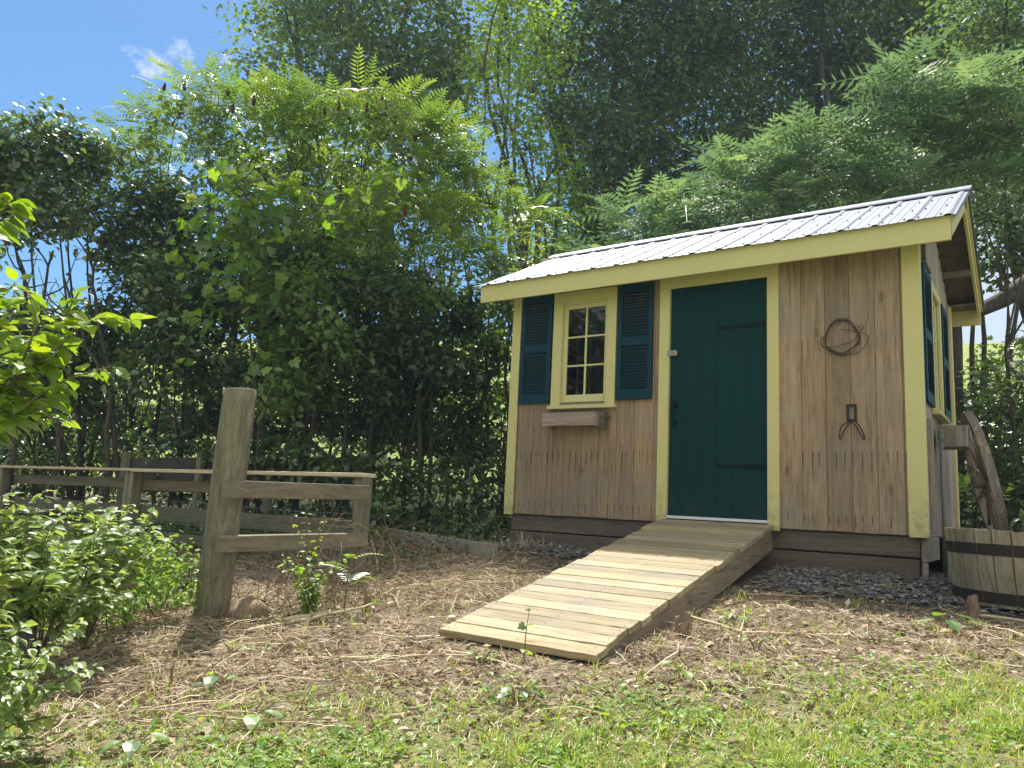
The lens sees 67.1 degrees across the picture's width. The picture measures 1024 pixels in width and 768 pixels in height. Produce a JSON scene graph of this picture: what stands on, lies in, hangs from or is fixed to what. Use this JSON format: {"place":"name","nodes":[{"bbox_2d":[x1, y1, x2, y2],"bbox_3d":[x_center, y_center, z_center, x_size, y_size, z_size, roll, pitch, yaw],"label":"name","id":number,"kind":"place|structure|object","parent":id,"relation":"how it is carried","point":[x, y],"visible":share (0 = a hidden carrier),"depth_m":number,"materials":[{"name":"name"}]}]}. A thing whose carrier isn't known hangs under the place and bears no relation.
{"place":"outdoors","nodes":[
{"label":"outdoors","id":0,"kind":"place"},
{"bbox_2d":[0,341,1023,767],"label":"ground","id":1,"kind":"structure","parent":0,"point":[738,583],"depth_m":3.37,"materials":[{"name":"brown plant"}]},
{"bbox_2d":[0,584,42,691],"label":"shrub","id":2,"kind":"object","parent":1,"relation":"on","point":[27,636],"visible":0.23,"depth_m":3.32,"materials":[{"name":"green plant"}]},
{"bbox_2d":[0,598,47,759],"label":"trailing shrub","id":3,"kind":"object","parent":1,"relation":"on","point":[12,702],"visible":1,"depth_m":2.46,"materials":[{"name":"green plant"}]},
{"bbox_2d":[0,234,59,527],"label":"bare stem","id":4,"kind":"object","parent":1,"relation":"on","point":[12,463],"visible":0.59,"depth_m":9.10,"materials":[{"name":"brown plant"}]},
{"bbox_2d":[0,438,74,516],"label":"shrub","id":5,"kind":"object","parent":1,"relation":"on","point":[24,458],"visible":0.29,"depth_m":10.47,"materials":[{"name":"green plant"}]},
{"bbox_2d":[0,490,79,642],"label":"broadleaf bush","id":6,"kind":"object","parent":1,"relation":"on","point":[14,573],"visible":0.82,"depth_m":3.40,"materials":[{"name":"green plant"}]},
{"bbox_2d":[0,611,103,766],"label":"trailing shrub","id":7,"kind":"object","parent":1,"relation":"on","point":[37,695],"visible":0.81,"depth_m":2.69,"materials":[{"name":"green plant"}]},
{"bbox_2d":[21,237,84,531],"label":"bare stem","id":8,"kind":"object","parent":1,"relation":"on","point":[56,460],"visible":0.48,"depth_m":9.10,"materials":[{"name":"brown plant"}]},
{"bbox_2d":[0,91,134,522],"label":"leafy shrub","id":9,"kind":"object","parent":1,"relation":"on","point":[27,171],"visible":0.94,"depth_m":9.26,"materials":[{"name":"green plant"}]},
{"bbox_2d":[21,427,120,500],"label":"shrub","id":10,"kind":"object","parent":1,"relation":"on","point":[72,455],"visible":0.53,"depth_m":9.85,"materials":[{"name":"green plant"}]},
{"bbox_2d":[0,192,157,447],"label":"young sapling","id":11,"kind":"object","parent":1,"relation":"on","point":[45,346],"visible":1,"depth_m":2.29,"materials":[{"name":"green plant"}]},
{"bbox_2d":[24,552,133,676],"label":"broadleaf bush","id":12,"kind":"object","parent":1,"relation":"on","point":[63,613],"visible":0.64,"depth_m":3.50,"materials":[{"name":"green plant"}]},
{"bbox_2d":[38,266,119,523],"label":"bare stem","id":13,"kind":"object","parent":1,"relation":"on","point":[105,493],"visible":0.68,"depth_m":8.78,"materials":[{"name":"brown plant"}]},
{"bbox_2d":[0,287,159,515],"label":"leafy shrub","id":14,"kind":"object","parent":1,"relation":"on","point":[99,404],"visible":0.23,"depth_m":9.76,"materials":[{"name":"green plant"}]},
{"bbox_2d":[54,194,127,517],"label":"bare stem","id":15,"kind":"object","parent":1,"relation":"on","point":[101,336],"visible":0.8,"depth_m":8.99,"materials":[{"name":"brown plant"}]},
{"bbox_2d":[0,257,188,454],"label":"leafy shrub","id":16,"kind":"object","parent":1,"relation":"on","point":[127,312],"visible":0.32,"depth_m":9.34,"materials":[{"name":"green plant"}]},
{"bbox_2d":[1,375,193,500],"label":"leafy shrub","id":17,"kind":"object","parent":1,"relation":"on","point":[138,418],"visible":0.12,"depth_m":11.44,"materials":[{"name":"green plant"}]},
{"bbox_2d":[44,496,174,650],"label":"broadleaf bush","id":18,"kind":"object","parent":1,"relation":"on","point":[127,553],"visible":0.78,"depth_m":3.90,"materials":[{"name":"green plant"}]},
{"bbox_2d":[47,538,181,635],"bbox_3d":[-2.194,1.124,4.274,0.662,0.637,0.844,6,-9,-20],"label":"weed patch","id":19,"kind":"object","parent":1,"relation":"on","point":[127,605],"visible":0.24,"depth_m":4.25,"materials":[{"name":"green plant"}]},
{"bbox_2d":[75,419,161,505],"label":"shrub","id":20,"kind":"object","parent":1,"relation":"on","point":[122,439],"visible":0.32,"depth_m":9.31,"materials":[{"name":"green plant"}]},
{"bbox_2d":[99,725,172,757],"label":"leafy weed","id":21,"kind":"object","parent":1,"relation":"on","point":[130,747],"visible":0.98,"depth_m":2.59,"materials":[{"name":"green plant"}]},
{"bbox_2d":[73,152,205,450],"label":"leafy shrub","id":22,"kind":"object","parent":1,"relation":"on","point":[131,223],"visible":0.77,"depth_m":9.60,"materials":[{"name":"green plant"}]},
{"bbox_2d":[77,56,230,505],"bbox_3d":[-4.846,-1.171,9.863,2.430,5.891,1.808,-3,-11,35],"label":"sumac shrub","id":23,"kind":"object","parent":1,"relation":"on","point":[146,142],"visible":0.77,"depth_m":10.08,"materials":[{"name":"green plant"}]},
{"bbox_2d":[119,530,209,616],"bbox_3d":[-2.168,1.200,4.714,0.631,0.627,0.991,7,-10,-26],"label":"weed patch","id":24,"kind":"object","parent":1,"relation":"on","point":[186,585],"visible":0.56,"depth_m":4.63,"materials":[{"name":"green plant"}]},
{"bbox_2d":[97,244,242,529],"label":"leafy shrub","id":25,"kind":"object","parent":1,"relation":"on","point":[171,304],"visible":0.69,"depth_m":8.76,"materials":[{"name":"green plant"}]},
{"bbox_2d":[131,420,216,523],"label":"shrub","id":26,"kind":"object","parent":1,"relation":"on","point":[173,496],"visible":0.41,"depth_m":8.79,"materials":[{"name":"green plant"}]},
{"bbox_2d":[113,176,258,509],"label":"leafy shrub","id":27,"kind":"object","parent":1,"relation":"on","point":[218,265],"visible":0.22,"depth_m":9.82,"materials":[{"name":"green plant"}]},
{"bbox_2d":[0,465,375,582],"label":"rail fence","id":28,"kind":"object","parent":1,"relation":"on","point":[133,483],"visible":0.66,"depth_m":7.03,"materials":[{"name":"wood"}]},
{"bbox_2d":[135,272,288,506],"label":"leafy shrub","id":29,"kind":"object","parent":1,"relation":"on","point":[181,374],"visible":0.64,"depth_m":8.63,"materials":[{"name":"green plant"}]},
{"bbox_2d":[193,388,256,617],"bbox_3d":[-1.750,0.787,4.695,0.201,1.510,0.376,9,-11,-33],"label":"gate post","id":30,"kind":"object","parent":1,"relation":"on","point":[230,462],"visible":0.84,"depth_m":4.62,"materials":[{"name":"wood"}]},
{"bbox_2d":[215,480,369,552],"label":"corner rails","id":31,"kind":"object","parent":30,"relation":"attached to","point":[255,490],"visible":0.97,"depth_m":4.91,"materials":[{"name":"wood"}]},
{"bbox_2d":[156,47,306,387],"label":"sumac shrub","id":32,"kind":"object","parent":1,"relation":"on","point":[226,95],"visible":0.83,"depth_m":9.74,"materials":[{"name":"green plant"}]},
{"bbox_2d":[186,424,289,512],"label":"shrub","id":33,"kind":"object","parent":1,"relation":"on","point":[209,453],"visible":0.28,"depth_m":8.43,"materials":[{"name":"green plant"}]},
{"bbox_2d":[116,452,373,513],"bbox_3d":[-2.941,1.113,8.513,2.775,0.748,0.134,3,-9,0],"label":"raised bed","id":34,"kind":"object","parent":1,"relation":"on","point":[129,461],"visible":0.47,"depth_m":8.56,"materials":[{"name":"wood"}]},
{"bbox_2d":[212,697,284,732],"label":"leafy weed","id":35,"kind":"object","parent":1,"relation":"on","point":[251,720],"visible":0.99,"depth_m":2.90,"materials":[{"name":"green plant"}]},
{"bbox_2d":[143,336,354,512],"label":"leafy shrub","id":36,"kind":"object","parent":1,"relation":"on","point":[215,418],"visible":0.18,"depth_m":11.32,"materials":[{"name":"green plant"}]},
{"bbox_2d":[227,596,272,621],"bbox_3d":[-1.550,1.326,4.574,0.250,0.130,0.258,3,-9,-3],"label":"rock","id":37,"kind":"object","parent":1,"relation":"on","point":[241,608],"visible":0.8,"depth_m":4.50,"materials":[{"name":"brown stone"}]},
{"bbox_2d":[7,498,516,569],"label":"ground ivy","id":38,"kind":"object","parent":1,"relation":"on","point":[487,530],"visible":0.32,"depth_m":8.00,"materials":[{"name":"green plant"}]},
{"bbox_2d":[191,154,342,513],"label":"sumac shrub","id":39,"kind":"object","parent":1,"relation":"on","point":[290,194],"visible":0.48,"depth_m":8.68,"materials":[{"name":"green plant"}]},
{"bbox_2d":[136,122,420,512],"bbox_3d":[-2.500,-0.503,8.189,2.856,4.234,1.312,4,-9,-10],"label":"grape vine","id":40,"kind":"object","parent":1,"relation":"on","point":[252,218],"visible":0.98,"depth_m":8.19,"materials":[{"name":"green plant"}]},
{"bbox_2d":[124,203,448,515],"bbox_3d":[-3.132,-0.318,10.540,4.510,4.545,1.723,4,-9,-6],"label":"leafy shrub","id":41,"kind":"object","parent":1,"relation":"on","point":[240,282],"visible":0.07,"depth_m":10.56,"materials":[{"name":"green plant"}]},
{"bbox_2d":[247,420,332,514],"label":"shrub","id":42,"kind":"object","parent":1,"relation":"on","point":[281,503],"visible":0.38,"depth_m":8.40,"materials":[{"name":"green plant"}]},
{"bbox_2d":[232,59,364,511],"bbox_3d":[-2.903,-1.108,9.660,1.711,5.846,2.067,7,-10,-25],"label":"sumac shrub","id":43,"kind":"object","parent":1,"relation":"on","point":[307,135],"visible":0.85,"depth_m":9.67,"materials":[{"name":"green plant"}]},
{"bbox_2d":[228,227,369,445],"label":"leafy shrub","id":44,"kind":"object","parent":1,"relation":"on","point":[293,260],"visible":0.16,"depth_m":9.01,"materials":[{"name":"green plant"}]},
{"bbox_2d":[279,228,340,513],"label":"bare stem","id":45,"kind":"object","parent":1,"relation":"on","point":[310,434],"visible":0.18,"depth_m":8.80,"materials":[{"name":"brown plant"}]},
{"bbox_2d":[277,550,346,613],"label":"seedling","id":46,"kind":"object","parent":1,"relation":"on","point":[312,599],"visible":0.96,"depth_m":4.54,"materials":[{"name":"green plant"}]},
{"bbox_2d":[230,249,396,454],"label":"leafy shrub","id":47,"kind":"object","parent":1,"relation":"on","point":[302,388],"visible":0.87,"depth_m":8.43,"materials":[{"name":"green plant"}]},
{"bbox_2d":[258,431,378,517],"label":"shrub","id":48,"kind":"object","parent":1,"relation":"on","point":[325,459],"visible":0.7,"depth_m":8.07,"materials":[{"name":"green plant"}]},
{"bbox_2d":[203,133,501,511],"bbox_3d":[-2.329,-0.865,10.689,4.362,5.728,2.097,2,-9,3],"label":"leafy shrub","id":49,"kind":"object","parent":1,"relation":"on","point":[328,167],"visible":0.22,"depth_m":10.84,"materials":[{"name":"green plant"}]},
{"bbox_2d":[197,374,508,509],"bbox_3d":[-2.653,0.948,13.705,6.362,2.780,2.728,4,-9,-4],"label":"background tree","id":50,"kind":"object","parent":1,"relation":"on","point":[379,455],"visible":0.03,"depth_m":13.64,"materials":[{"name":"green plant"}]},
{"bbox_2d":[280,43,435,426],"bbox_3d":[-2.038,-1.101,9.514,2.031,5.868,1.757,3,-9,-2],"label":"sumac shrub","id":51,"kind":"object","parent":1,"relation":"on","point":[346,132],"visible":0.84,"depth_m":9.55,"materials":[{"name":"green plant"}]},
{"bbox_2d":[287,260,430,519],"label":"leafy shrub","id":52,"kind":"object","parent":1,"relation":"on","point":[360,424],"visible":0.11,"depth_m":9.52,"materials":[{"name":"green plant"}]},
{"bbox_2d":[285,163,437,519],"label":"sumac shrub","id":53,"kind":"object","parent":1,"relation":"on","point":[349,248],"visible":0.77,"depth_m":8.86,"materials":[{"name":"green plant"}]},
{"bbox_2d":[202,0,521,436],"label":"maple tree","id":54,"kind":"object","parent":1,"relation":"on","point":[355,30],"visible":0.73,"depth_m":18.92,"materials":[{"name":"green plant"}]},
{"bbox_2d":[192,489,565,624],"bbox_3d":[-1.246,1.216,6.134,2.816,0.857,3.325,-3,-11,35],"label":"dry brush","id":55,"kind":"object","parent":1,"relation":"on","point":[333,588],"visible":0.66,"depth_m":5.09,"materials":[{"name":"plant"}]},
{"bbox_2d":[331,442,431,538],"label":"shrub","id":56,"kind":"object","parent":1,"relation":"on","point":[378,498],"visible":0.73,"depth_m":8.04,"materials":[{"name":"green plant"}]},
{"bbox_2d":[317,255,486,527],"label":"leafy shrub","id":57,"kind":"object","parent":1,"relation":"on","point":[396,294],"visible":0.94,"depth_m":8.54,"materials":[{"name":"green plant"}]},
{"bbox_2d":[314,360,505,514],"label":"leafy shrub","id":58,"kind":"object","parent":1,"relation":"on","point":[359,435],"visible":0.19,"depth_m":11.23,"materials":[{"name":"green plant"}]},
{"bbox_2d":[371,455,468,532],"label":"shrub","id":59,"kind":"object","parent":1,"relation":"on","point":[422,483],"visible":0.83,"depth_m":8.19,"materials":[{"name":"green plant"}]},
{"bbox_2d":[344,165,504,528],"bbox_3d":[-1.136,-0.365,8.748,2.254,4.263,1.494,-3,-11,35],"label":"sumac shrub","id":60,"kind":"object","parent":1,"relation":"on","point":[444,199],"visible":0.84,"depth_m":8.67,"materials":[{"name":"green plant"}]},
{"bbox_2d":[355,277,508,525],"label":"leafy shrub","id":61,"kind":"object","parent":1,"relation":"on","point":[469,382],"visible":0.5,"depth_m":9.06,"materials":[{"name":"green plant"}]},
{"bbox_2d":[369,527,497,556],"bbox_3d":[-0.822,1.485,7.303,0.103,0.188,2.015,11,-12,-41],"label":"landscape timber","id":62,"kind":"object","parent":1,"relation":"on","point":[485,549],"visible":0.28,"depth_m":6.88,"materials":[{"name":"grey wood"}]},
{"bbox_2d":[364,254,509,468],"bbox_3d":[-1.476,-0.359,15.623,3.727,4.374,3.104,-3,-11,35],"label":"background tree","id":63,"kind":"object","parent":1,"relation":"on","point":[460,290],"visible":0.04,"depth_m":15.30,"materials":[{"name":"green plant"}]},
{"bbox_2d":[373,77,503,468],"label":"sumac shrub","id":64,"kind":"object","parent":1,"relation":"on","point":[422,163],"visible":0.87,"depth_m":9.33,"materials":[{"name":"green plant"}]},
{"bbox_2d":[416,235,483,530],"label":"bare stem","id":65,"kind":"object","parent":1,"relation":"on","point":[419,436],"visible":0.27,"depth_m":8.84,"materials":[{"name":"brown plant"}]},
{"bbox_2d":[418,446,504,535],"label":"shrub","id":66,"kind":"object","parent":1,"relation":"on","point":[479,495],"visible":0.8,"depth_m":8.23,"materials":[{"name":"green plant"}]},
{"bbox_2d":[420,291,512,535],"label":"leafy shrub","id":67,"kind":"object","parent":1,"relation":"on","point":[461,440],"visible":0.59,"depth_m":9.03,"materials":[{"name":"green plant"}]},
{"bbox_2d":[446,439,511,531],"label":"shrub","id":68,"kind":"object","parent":1,"relation":"on","point":[498,462],"visible":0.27,"depth_m":8.38,"materials":[{"name":"green plant"}]},
{"bbox_2d":[454,282,513,517],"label":"leafy shrub","id":69,"kind":"object","parent":1,"relation":"on","point":[499,404],"visible":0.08,"depth_m":10.58,"materials":[{"name":"green plant"}]},
{"bbox_2d":[396,117,591,482],"bbox_3d":[-0.355,-0.694,9.414,2.599,5.197,1.705,6,-9,-19],"label":"sumac shrub","id":70,"kind":"object","parent":1,"relation":"on","point":[480,191],"visible":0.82,"depth_m":9.60,"materials":[{"name":"green plant"}]},
{"bbox_2d":[439,206,552,535],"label":"sumac shrub","id":71,"kind":"object","parent":1,"relation":"on","point":[504,260],"visible":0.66,"depth_m":8.85,"materials":[{"name":"green plant"}]},
{"bbox_2d":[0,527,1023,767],"bbox_3d":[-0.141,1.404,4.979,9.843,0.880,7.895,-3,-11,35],"label":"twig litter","id":72,"kind":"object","parent":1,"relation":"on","point":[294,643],"visible":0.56,"depth_m":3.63,"materials":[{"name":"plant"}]},
{"bbox_2d":[0,559,1023,767],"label":"clover","id":73,"kind":"object","parent":1,"relation":"on","point":[336,730],"visible":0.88,"depth_m":2.70,"materials":[{"name":"green plant"}]},
{"bbox_2d":[4,568,1023,767],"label":"lawn grass","id":74,"kind":"structure","parent":1,"relation":"on","point":[997,716],"depth_m":2.74,"materials":[{"name":"plant"}]},
{"bbox_2d":[423,0,618,315],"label":"maple tree","id":75,"kind":"object","parent":1,"relation":"on","point":[504,108],"visible":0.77,"depth_m":16.16,"materials":[{"name":"green plant"}]},
{"bbox_2d":[439,519,773,662],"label":"wooden ramp","id":76,"kind":"structure","parent":1,"relation":"on","point":[601,603],"depth_m":4.51,"materials":[{"name":"beige wood"}]},
{"bbox_2d":[535,165,728,263],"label":"sumac shrub","id":77,"kind":"object","parent":1,"relation":"on","point":[636,224],"visible":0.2,"depth_m":10.22,"materials":[{"name":"green plant"}]},
{"bbox_2d":[479,0,811,273],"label":"maple tree","id":78,"kind":"object","parent":1,"relation":"on","point":[668,85],"visible":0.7,"depth_m":18.08,"materials":[{"name":"green plant"}]},
{"bbox_2d":[605,130,808,239],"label":"sumac shrub","id":79,"kind":"object","parent":1,"relation":"on","point":[687,222],"visible":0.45,"depth_m":9.77,"materials":[{"name":"green plant"}]},
{"bbox_2d":[479,185,984,578],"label":"garden shed","id":80,"kind":"structure","parent":1,"relation":"on","point":[702,375],"depth_m":6.26,"materials":[{"name":"brown wood"}]},
{"bbox_2d":[567,324,591,402],"bbox_3d":[0.716,-0.158,8.501,0.030,0.935,0.570,-3,-11,35],"label":"window","id":81,"kind":"structure","parent":80,"relation":"in","point":[576,349],"depth_m":8.52,"materials":[{"name":"glass"}]},
{"bbox_2d":[547,286,617,409],"bbox_3d":[0.667,-0.317,7.082,0.695,1.105,0.130,-3,-11,35],"label":"window","id":82,"kind":"structure","parent":80,"relation":"in","point":[607,296],"depth_m":7.10,"materials":[{"name":"beige paint"}]},
{"bbox_2d":[667,278,766,519],"bbox_3d":[1.659,0.113,6.280,0.849,1.921,0.087,-3,-11,35],"label":"door","id":83,"kind":"structure","parent":80,"relation":"in","point":[718,353],"depth_m":6.28,"materials":[{"name":"green paint"}]},
{"bbox_2d":[931,280,949,423],"bbox_3d":[3.442,-0.248,6.261,0.095,1.075,0.660,-3,-11,35],"label":"window","id":84,"kind":"structure","parent":80,"relation":"in","point":[940,415],"depth_m":6.42,"materials":[{"name":"beige paint"}]},
{"bbox_2d":[937,425,970,449],"bbox_3d":[3.361,0.410,5.875,0.205,0.166,0.259,-3,-11,35],"label":"window box","id":85,"kind":"structure","parent":80,"relation":"attached to","point":[956,437],"depth_m":5.77,"materials":[{"name":"brown wood"}]},
{"bbox_2d":[493,540,1023,615],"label":"gravel","id":86,"kind":"structure","parent":1,"relation":"on","point":[824,574],"depth_m":5.14,"materials":[{"name":"gravel"}]},
{"bbox_2d":[694,95,902,225],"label":"sumac shrub","id":87,"kind":"object","parent":1,"relation":"on","point":[758,188],"visible":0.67,"depth_m":9.47,"materials":[{"name":"green plant"}]},
{"bbox_2d":[691,615,923,643],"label":"fallen branch","id":88,"kind":"object","parent":1,"relation":"on","point":[716,623],"visible":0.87,"depth_m":3.96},
{"bbox_2d":[654,0,1023,221],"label":"maple tree","id":89,"kind":"object","parent":1,"relation":"on","point":[821,17],"visible":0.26,"depth_m":18.36,"materials":[{"name":"green plant"}]},
{"bbox_2d":[751,78,1011,221],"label":"sumac shrub","id":90,"kind":"object","parent":1,"relation":"on","point":[858,164],"visible":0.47,"depth_m":9.32,"materials":[{"name":"green plant"}]},
{"bbox_2d":[812,23,1023,214],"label":"sumac shrub","id":91,"kind":"object","parent":1,"relation":"on","point":[932,97],"visible":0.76,"depth_m":9.01,"materials":[{"name":"green plant"}]},
{"bbox_2d":[938,427,951,577],"bbox_3d":[3.097,0.867,5.482,0.040,1.122,0.119,6,-9,-19],"label":"yard hydrant","id":92,"kind":"object","parent":1,"relation":"on","point":[942,476],"visible":0.93,"depth_m":5.52,"materials":[{"name":"metal"}]},
{"bbox_2d":[893,0,1023,323],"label":"maple tree","id":93,"kind":"object","parent":1,"relation":"on","point":[1001,29],"visible":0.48,"depth_m":12.03,"materials":[{"name":"green plant"}]},
{"bbox_2d":[952,327,965,527],"bbox_3d":[5.663,0.327,9.852,0.220,3.922,0.688,0,-9,17],"label":"dark trunk","id":94,"kind":"object","parent":1,"relation":"on","point":[957,352],"visible":0.18,"depth_m":9.82,"materials":[{"name":"brown plant"}]},
{"bbox_2d":[906,38,1023,532],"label":"sumac shrub","id":95,"kind":"object","parent":1,"relation":"on","point":[1003,168],"visible":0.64,"depth_m":9.05,"materials":[{"name":"green plant"}]},
{"bbox_2d":[969,326,977,527],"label":"thin stem","id":96,"kind":"object","parent":1,"relation":"on","point":[971,346],"visible":0.26,"depth_m":9.98,"materials":[{"name":"brown plant"}]},
{"bbox_2d":[944,527,1023,610],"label":"half barrel","id":97,"kind":"object","parent":1,"relation":"on","point":[987,565],"visible":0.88,"depth_m":4.41,"materials":[{"name":"brown wood"}]},
{"bbox_2d":[960,411,1009,530],"bbox_3d":[3.698,0.760,6.050,0.270,1.096,1.105,-1,-10,25],"label":"wagon wheel","id":98,"kind":"object","parent":1,"relation":"on","point":[984,478],"visible":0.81,"depth_m":5.94,"materials":[{"name":"brown wood"}]},
{"bbox_2d":[955,369,1023,531],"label":"sumac shrub","id":99,"kind":"object","parent":1,"relation":"on","point":[1011,489],"visible":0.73,"depth_m":9.24,"materials":[{"name":"green plant"}]},
{"bbox_2d":[956,336,1023,528],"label":"sumac shrub","id":100,"kind":"object","parent":1,"relation":"on","point":[983,377],"visible":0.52,"depth_m":9.41,"materials":[{"name":"green plant"}]},
{"bbox_2d":[963,373,1023,528],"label":"shrub","id":101,"kind":"object","parent":1,"relation":"on","point":[969,515],"visible":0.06,"depth_m":10.32,"materials":[{"name":"green plant"}]},
{"bbox_2d":[963,325,1023,438],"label":"background tree","id":102,"kind":"object","parent":1,"relation":"on","point":[1002,362],"visible":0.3,"depth_m":15.20,"materials":[{"name":"green plant"}]},
{"bbox_2d":[981,250,1023,315],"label":"leaning trunk","id":103,"kind":"object","parent":1,"relation":"on","point":[995,302],"visible":0.67,"depth_m":9.53,"materials":[{"name":"brown plant"}]},
{"bbox_2d":[0,0,1023,343],"label":"sky","id":104,"kind":"structure","parent":0,"point":[75,51],"materials":[{"name":"blue"}]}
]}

